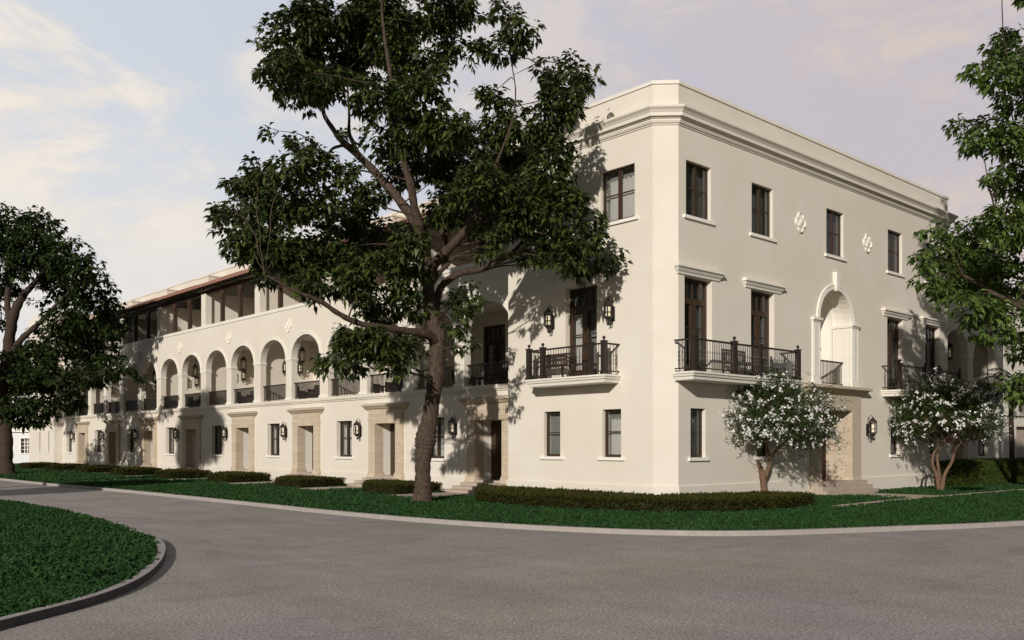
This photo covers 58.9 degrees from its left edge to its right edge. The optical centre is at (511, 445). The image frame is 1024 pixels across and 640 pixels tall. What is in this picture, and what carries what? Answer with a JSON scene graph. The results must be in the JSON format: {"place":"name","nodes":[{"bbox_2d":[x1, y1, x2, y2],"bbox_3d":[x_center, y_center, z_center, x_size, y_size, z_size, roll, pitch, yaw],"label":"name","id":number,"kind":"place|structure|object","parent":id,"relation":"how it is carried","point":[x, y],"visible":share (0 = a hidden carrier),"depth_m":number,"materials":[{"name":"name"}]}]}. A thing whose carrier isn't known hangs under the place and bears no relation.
{"place":"outdoors","nodes":[
{"label":"outdoors","id":0,"kind":"place"},
{"bbox_2d":[0,499,161,616],"bbox_3d":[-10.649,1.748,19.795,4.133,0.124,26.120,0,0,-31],"label":"island lawn","id":1,"kind":"structure","parent":0,"point":[67,536],"depth_m":14.53,"materials":[{"name":"green plant"}]},
{"bbox_2d":[233,481,274,483],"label":"path","id":2,"kind":"structure","parent":0,"point":[251,482],"depth_m":42.95,"materials":[{"name":"beige concrete"}]},
{"bbox_2d":[301,486,361,489],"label":"path","id":3,"kind":"structure","parent":0,"point":[314,488],"depth_m":37.85,"materials":[{"name":"beige concrete"}]},
{"bbox_2d":[384,492,470,496],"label":"path","id":4,"kind":"structure","parent":0,"point":[445,493],"depth_m":32.45,"materials":[{"name":"beige concrete"}]},
{"bbox_2d":[452,370,475,385],"bbox_3d":[-1.979,-2.662,36.750,0.720,0.800,0.720,0,0,43],"label":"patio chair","id":5,"kind":"object","parent":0,"point":[471,379],"visible":0.05,"depth_m":36.70,"materials":[{"name":"metal"}]},
{"bbox_2d":[0,463,1023,530],"bbox_3d":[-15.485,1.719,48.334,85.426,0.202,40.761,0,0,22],"label":"lawn","id":6,"kind":"structure","parent":0,"point":[1007,505],"depth_m":25.47,"materials":[{"name":"green plant"}]},
{"bbox_2d":[12,418,28,462],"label":"white villa","id":7,"kind":"object","parent":6,"relation":"on","point":[20,447],"visible":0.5,"depth_m":92.00,"materials":[{"name":"white paint"}]},
{"bbox_2d":[19,437,28,453],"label":"window","id":8,"kind":"structure","parent":7,"relation":"in","point":[25,440],"depth_m":92.10,"materials":[{"name":"white metal"}]},
{"bbox_2d":[18,462,59,468],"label":"hedge","id":9,"kind":"object","parent":6,"relation":"on","point":[33,465],"visible":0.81,"depth_m":68.68,"materials":[{"name":"plant"}]},
{"bbox_2d":[44,463,85,470],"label":"hedge","id":10,"kind":"object","parent":6,"relation":"on","point":[61,466],"visible":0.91,"depth_m":63.64,"materials":[{"name":"plant"}]},
{"bbox_2d":[0,201,150,473],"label":"shade tree","id":11,"kind":"object","parent":6,"relation":"on","point":[21,258],"visible":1,"depth_m":53.80,"materials":[{"name":"green plant"}]},
{"bbox_2d":[74,464,122,472],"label":"hedge","id":12,"kind":"object","parent":6,"relation":"on","point":[96,468],"visible":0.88,"depth_m":58.67,"materials":[{"name":"plant"}]},
{"bbox_2d":[109,466,161,475],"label":"hedge","id":13,"kind":"object","parent":6,"relation":"on","point":[132,470],"visible":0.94,"depth_m":53.58,"materials":[{"name":"plant"}]},
{"bbox_2d":[153,468,211,478],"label":"hedge","id":14,"kind":"object","parent":6,"relation":"on","point":[177,473],"visible":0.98,"depth_m":48.63,"materials":[{"name":"plant"}]},
{"bbox_2d":[206,470,270,482],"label":"hedge","id":15,"kind":"object","parent":6,"relation":"on","point":[232,476],"visible":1,"depth_m":43.59,"materials":[{"name":"plant"}]},
{"bbox_2d":[273,474,345,487],"bbox_3d":[-9.439,1.538,39.980,2.755,0.504,4.952,0,0,-42],"label":"hedge","id":16,"kind":"object","parent":6,"relation":"on","point":[301,481],"visible":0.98,"depth_m":38.51,"materials":[{"name":"plant"}]},
{"bbox_2d":[360,478,444,494],"bbox_3d":[-4.850,1.546,34.875,2.767,0.516,4.931,0,0,-42],"label":"hedge","id":17,"kind":"object","parent":6,"relation":"on","point":[391,486],"visible":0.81,"depth_m":33.25,"materials":[{"name":"plant"}]},
{"bbox_2d":[203,0,630,501],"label":"shade tree","id":18,"kind":"object","parent":6,"relation":"on","point":[512,205],"visible":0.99,"depth_m":27.47,"materials":[{"name":"green plant"}]},
{"bbox_2d":[473,484,815,511],"bbox_3d":[2.902,1.542,27.334,11.515,0.527,5.677,0,0,26],"label":"hedge","id":19,"kind":"object","parent":6,"relation":"on","point":[562,497],"visible":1,"depth_m":25.17,"materials":[{"name":"plant"}]},
{"bbox_2d":[722,357,851,491],"bbox_3d":[8.507,-0.519,30.076,5.343,4.715,5.231,0,0,-42],"label":"flowering tree","id":20,"kind":"object","parent":6,"relation":"on","point":[811,423],"visible":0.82,"depth_m":28.87,"materials":[{"name":"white plant"}]},
{"bbox_2d":[886,366,1013,490],"bbox_3d":[17.176,-0.658,35.154,4.832,4.937,5.180,0,0,2],"label":"flowering tree","id":21,"kind":"object","parent":6,"relation":"on","point":[937,399],"visible":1,"depth_m":34.81,"materials":[{"name":"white plant"}]},
{"bbox_2d":[906,0,1023,408],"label":"shade tree","id":22,"kind":"object","parent":6,"relation":"on","point":[976,263],"visible":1,"depth_m":29.39,"materials":[{"name":"green plant"}]},
{"bbox_2d":[933,456,1023,485],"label":"hedge","id":23,"kind":"object","parent":6,"relation":"on","point":[968,472],"visible":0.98,"depth_m":39.98,"materials":[{"name":"plant"}]},
{"bbox_2d":[973,368,1023,459],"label":"tree","id":24,"kind":"object","parent":6,"relation":"on","point":[1011,441],"visible":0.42,"depth_m":43.94,"materials":[{"name":"green plant"}]},
{"bbox_2d":[1003,298,1023,458],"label":"wing","id":25,"kind":"structure","parent":6,"relation":"on","point":[1019,434],"depth_m":61.96,"materials":[{"name":"white paint"}]},
{"bbox_2d":[1016,427,1023,457],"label":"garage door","id":26,"kind":"structure","parent":25,"relation":"in","point":[1019,430],"depth_m":63.29,"materials":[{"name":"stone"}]},
{"bbox_2d":[0,480,1023,639],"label":"road","id":27,"kind":"structure","parent":0,"point":[227,571],"depth_m":12.29,"materials":[{"name":"grey asphalt"}]},
{"bbox_2d":[0,550,165,630],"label":"island kerb face","id":28,"kind":"object","parent":27,"relation":"on","point":[42,614],"visible":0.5,"depth_m":10.30},
{"bbox_2d":[0,504,165,620],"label":"island kerb","id":29,"kind":"structure","parent":27,"relation":"on","point":[161,547],"depth_m":11.46,"materials":[{"name":"concrete"}]},
{"bbox_2d":[61,299,133,464],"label":"townhouse","id":30,"kind":"structure","parent":27,"relation":"on","point":[77,426],"depth_m":71.01,"materials":[{"name":"paint"}]},
{"bbox_2d":[65,431,71,452],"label":"window","id":31,"kind":"structure","parent":30,"relation":"in","point":[69,431],"depth_m":72.88,"materials":[{"name":"brown metal"}]},
{"bbox_2d":[88,287,167,465],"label":"townhouse","id":32,"kind":"structure","parent":27,"relation":"on","point":[105,423],"depth_m":66.36,"materials":[{"name":"paint"}]},
{"bbox_2d":[93,430,100,453],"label":"window","id":33,"kind":"structure","parent":32,"relation":"in","point":[98,430],"depth_m":67.54,"materials":[{"name":"brown metal"}]},
{"bbox_2d":[115,274,207,467],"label":"townhouse","id":34,"kind":"structure","parent":27,"relation":"on","point":[140,345],"depth_m":61.47,"materials":[{"name":"paint"}]},
{"bbox_2d":[126,429,134,454],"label":"window","id":35,"kind":"structure","parent":34,"relation":"in","point":[131,453],"depth_m":62.73,"materials":[{"name":"brown metal"}]},
{"bbox_2d":[150,265,254,469],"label":"townhouse","id":36,"kind":"structure","parent":27,"relation":"on","point":[180,333],"depth_m":56.60,"materials":[{"name":"paint"}]},
{"bbox_2d":[164,427,174,454],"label":"window","id":37,"kind":"structure","parent":36,"relation":"in","point":[170,453],"depth_m":57.55,"materials":[{"name":"brown metal"}]},
{"bbox_2d":[194,264,313,472],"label":"townhouse","id":38,"kind":"structure","parent":27,"relation":"on","point":[229,324],"depth_m":51.36,"materials":[{"name":"paint"}]},
{"bbox_2d":[210,426,221,455],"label":"window","id":39,"kind":"structure","parent":38,"relation":"in","point":[219,439],"depth_m":52.40,"materials":[{"name":"brown metal"}]},
{"bbox_2d":[248,217,380,480],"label":"townhouse","id":40,"kind":"structure","parent":27,"relation":"on","point":[290,337],"depth_m":46.16,"materials":[{"name":"paint"}]},
{"bbox_2d":[265,424,280,457],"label":"window","id":41,"kind":"structure","parent":40,"relation":"in","point":[276,438],"depth_m":47.08,"materials":[{"name":"brown metal"}]},
{"bbox_2d":[312,426,312,469],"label":"front door","id":42,"kind":"structure","parent":40,"relation":"in","point":[312,426],"depth_m":45.34,"materials":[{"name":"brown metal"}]},
{"bbox_2d":[24,284,702,462],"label":"townhouse row","id":43,"kind":"structure","parent":27,"relation":"on","point":[45,445],"depth_m":74.65,"materials":[{"name":"paint"}]},
{"bbox_2d":[322,199,470,486],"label":"townhouse","id":44,"kind":"structure","parent":27,"relation":"on","point":[365,431],"depth_m":40.70,"materials":[{"name":"paint"}]},
{"bbox_2d":[334,421,352,458],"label":"window","id":45,"kind":"structure","parent":44,"relation":"in","point":[347,425],"depth_m":42.13,"materials":[{"name":"brown metal"}]},
{"bbox_2d":[390,424,394,474],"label":"front door","id":46,"kind":"structure","parent":44,"relation":"in","point":[392,426],"depth_m":40.16,"materials":[{"name":"wood"}]},
{"bbox_2d":[385,378,402,391],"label":"patio chair","id":47,"kind":"object","parent":44,"relation":"on","point":[397,386],"visible":0.29,"depth_m":40.20,"materials":[{"name":"metal"}]},
{"bbox_2d":[399,190,507,493],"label":"townhouse","id":48,"kind":"structure","parent":27,"relation":"on","point":[470,452],"depth_m":35.55,"materials":[{"name":"paint"}]},
{"bbox_2d":[431,417,445,460],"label":"window","id":49,"kind":"structure","parent":48,"relation":"in","point":[438,452],"depth_m":36.83,"materials":[{"name":"brown metal"}]},
{"bbox_2d":[484,324,504,384],"bbox_3d":[-0.646,-3.735,39.092,0.360,2.930,1.520,0,0,-42],"label":"french door","id":50,"kind":"structure","parent":48,"relation":"in","point":[494,348],"depth_m":39.25,"materials":[{"name":"brown metal"}]},
{"bbox_2d":[488,240,501,257],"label":"window","id":51,"kind":"structure","parent":48,"relation":"in","point":[497,242],"depth_m":39.09,"materials":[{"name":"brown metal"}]},
{"bbox_2d":[485,367,507,384],"bbox_3d":[-0.561,-2.662,35.356,0.720,0.800,0.720,0,0,38],"label":"patio chair","id":52,"kind":"object","parent":48,"relation":"on","point":[496,377],"visible":0.29,"depth_m":35.17,"materials":[{"name":"metal"}]},
{"bbox_2d":[491,420,501,479],"bbox_3d":[-0.271,0.170,34.648,0.100,2.460,1.740,0,0,-42],"label":"front door","id":53,"kind":"structure","parent":48,"relation":"in","point":[496,426],"depth_m":34.93,"materials":[{"name":"brown wood"}]},
{"bbox_2d":[0,478,1023,535],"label":"kerb","id":54,"kind":"structure","parent":27,"relation":"on","point":[693,532],"depth_m":20.26,"materials":[{"name":"concrete"}]},
{"bbox_2d":[506,80,962,494],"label":"corner building","id":55,"kind":"structure","parent":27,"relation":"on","point":[780,242],"depth_m":29.89,"materials":[{"name":"paint"}]},
{"bbox_2d":[539,411,563,459],"bbox_3d":[1.451,-0.360,30.638,0.420,1.660,1.100,0,0,-42],"label":"window","id":56,"kind":"structure","parent":55,"relation":"in","point":[555,416],"depth_m":30.86,"materials":[{"name":"brown metal"}]},
{"bbox_2d":[535,352,572,378],"bbox_3d":[1.379,-2.620,30.020,0.475,0.860,1.300,0,0,-42],"label":"garden bench","id":57,"kind":"object","parent":55,"relation":"on","point":[560,354],"visible":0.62,"depth_m":30.01,"materials":[{"name":"black metal"}]},
{"bbox_2d":[570,285,596,375],"bbox_3d":[2.482,-3.705,29.764,0.360,3.010,1.480,0,0,-42],"label":"french door","id":58,"kind":"structure","parent":55,"relation":"in","point":[583,318],"depth_m":29.89,"materials":[{"name":"brown metal"}]},
{"bbox_2d":[597,409,624,460],"bbox_3d":[3.240,-0.360,28.656,0.420,1.660,1.100,0,0,-42],"label":"window","id":59,"kind":"structure","parent":55,"relation":"in","point":[614,431],"depth_m":28.83,"materials":[{"name":"brown metal"}]},
{"bbox_2d":[597,164,638,227],"bbox_3d":[3.397,-7.825,28.475,0.410,1.810,1.720,0,0,-42],"label":"window","id":60,"kind":"structure","parent":55,"relation":"in","point":[621,182],"depth_m":28.48,"materials":[{"name":"glass"}]},
{"bbox_2d":[685,278,706,371],"bbox_3d":[5.533,-3.695,28.207,1.480,2.990,0.360,0,0,-42],"label":"french door","id":61,"kind":"structure","parent":55,"relation":"in","point":[693,303],"depth_m":28.41,"materials":[{"name":"brown metal"}]},
{"bbox_2d":[688,408,709,460],"bbox_3d":[5.638,-0.360,28.060,1.000,1.660,0.420,0,0,-42],"label":"window","id":62,"kind":"structure","parent":55,"relation":"in","point":[694,421],"depth_m":28.26,"materials":[{"name":"brown metal"}]},
{"bbox_2d":[683,162,714,225],"bbox_3d":[5.660,-7.815,28.073,1.550,1.830,0.410,0,0,-42],"label":"window","id":63,"kind":"structure","parent":55,"relation":"in","point":[694,181],"depth_m":28.19,"materials":[{"name":"brown glass"}]},
{"bbox_2d":[722,349,755,374],"bbox_3d":[7.236,-2.620,28.872,1.300,0.860,0.475,0,0,-42],"label":"garden bench","id":64,"kind":"object","parent":55,"relation":"on","point":[728,350],"visible":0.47,"depth_m":28.90,"materials":[{"name":"black metal"}]},
{"bbox_2d":[751,291,768,375],"bbox_3d":[8.175,-3.695,30.592,1.480,2.990,0.360,0,0,-42],"label":"french door","id":65,"kind":"structure","parent":55,"relation":"in","point":[757,314],"depth_m":30.80,"materials":[{"name":"brown metal"}]},
{"bbox_2d":[749,184,776,241],"bbox_3d":[8.280,-7.815,30.438,1.550,1.830,0.410,0,0,-42],"label":"window","id":66,"kind":"structure","parent":55,"relation":"in","point":[758,196],"depth_m":30.51,"materials":[{"name":"brown metal"}]},
{"bbox_2d":[754,412,772,459],"bbox_3d":[8.295,-0.360,30.459,1.000,1.660,0.420,0,0,-42],"label":"window","id":67,"kind":"structure","parent":55,"relation":"in","point":[758,438],"depth_m":30.59,"materials":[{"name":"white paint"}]},
{"bbox_2d":[770,356,792,378],"bbox_3d":[9.056,-2.590,30.543,0.720,0.800,0.720,0,0,19],"label":"patio chair","id":68,"kind":"object","parent":55,"relation":"on","point":[790,368],"visible":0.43,"depth_m":30.18,"materials":[{"name":"metal"}]},
{"bbox_2d":[822,416,825,479],"bbox_3d":[11.272,0.005,34.325,2.740,2.610,0.090,0,0,-42],"label":"front door","id":69,"kind":"structure","parent":55,"relation":"in","point":[823,456],"depth_m":34.93,"materials":[{"name":"red wood"}]},
{"bbox_2d":[824,210,846,261],"bbox_3d":[11.861,-7.815,33.672,1.540,1.830,0.410,0,0,-42],"label":"window","id":70,"kind":"structure","parent":55,"relation":"in","point":[831,234],"depth_m":33.83,"materials":[{"name":"brown glass"}]},
{"bbox_2d":[887,318,897,389],"bbox_3d":[15.337,-3.695,37.060,1.480,2.990,0.360,0,0,-42],"label":"french door","id":71,"kind":"structure","parent":55,"relation":"in","point":[890,322],"depth_m":37.15,"materials":[{"name":"brown metal"}]},
{"bbox_2d":[889,418,901,456],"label":"window","id":72,"kind":"structure","parent":55,"relation":"in","point":[892,453],"depth_m":37.13,"materials":[{"name":"brown metal"}]},
{"bbox_2d":[886,231,904,277],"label":"window","id":73,"kind":"structure","parent":55,"relation":"in","point":[891,252],"depth_m":36.99,"materials":[{"name":"brown glass"}]},
{"bbox_2d":[925,326,934,388],"bbox_3d":[17.935,-3.695,39.405,1.480,2.990,0.360,0,0,-42],"label":"french door","id":74,"kind":"structure","parent":55,"relation":"in","point":[928,342],"depth_m":39.67,"materials":[{"name":"brown metal"}]},
{"bbox_2d":[928,420,935,455],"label":"window","id":75,"kind":"structure","parent":55,"relation":"in","point":[930,453],"depth_m":39.51,"materials":[{"name":"brown metal"}]},
{"bbox_2d":[948,240,1002,461],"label":"townhouse","id":76,"kind":"structure","parent":27,"relation":"on","point":[970,360],"depth_m":45.61,"materials":[{"name":"paint"}]},
{"bbox_2d":[977,438,990,457],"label":"window","id":77,"kind":"structure","parent":76,"relation":"in","point":[980,455],"depth_m":45.18,"materials":[{"name":"brown metal"}]},
{"bbox_2d":[0,0,1023,403],"label":"sky","id":78,"kind":"structure","parent":0,"point":[121,120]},
{"bbox_2d":[850,493,938,497],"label":"path","id":79,"kind":"structure","parent":0,"point":[905,495],"depth_m":31.76,"materials":[{"name":"beige concrete"}]},
{"bbox_2d":[833,489,1023,506],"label":"sidewalk","id":80,"kind":"structure","parent":0,"point":[842,505],"depth_m":29.61,"materials":[{"name":"beige concrete"}]}
]}

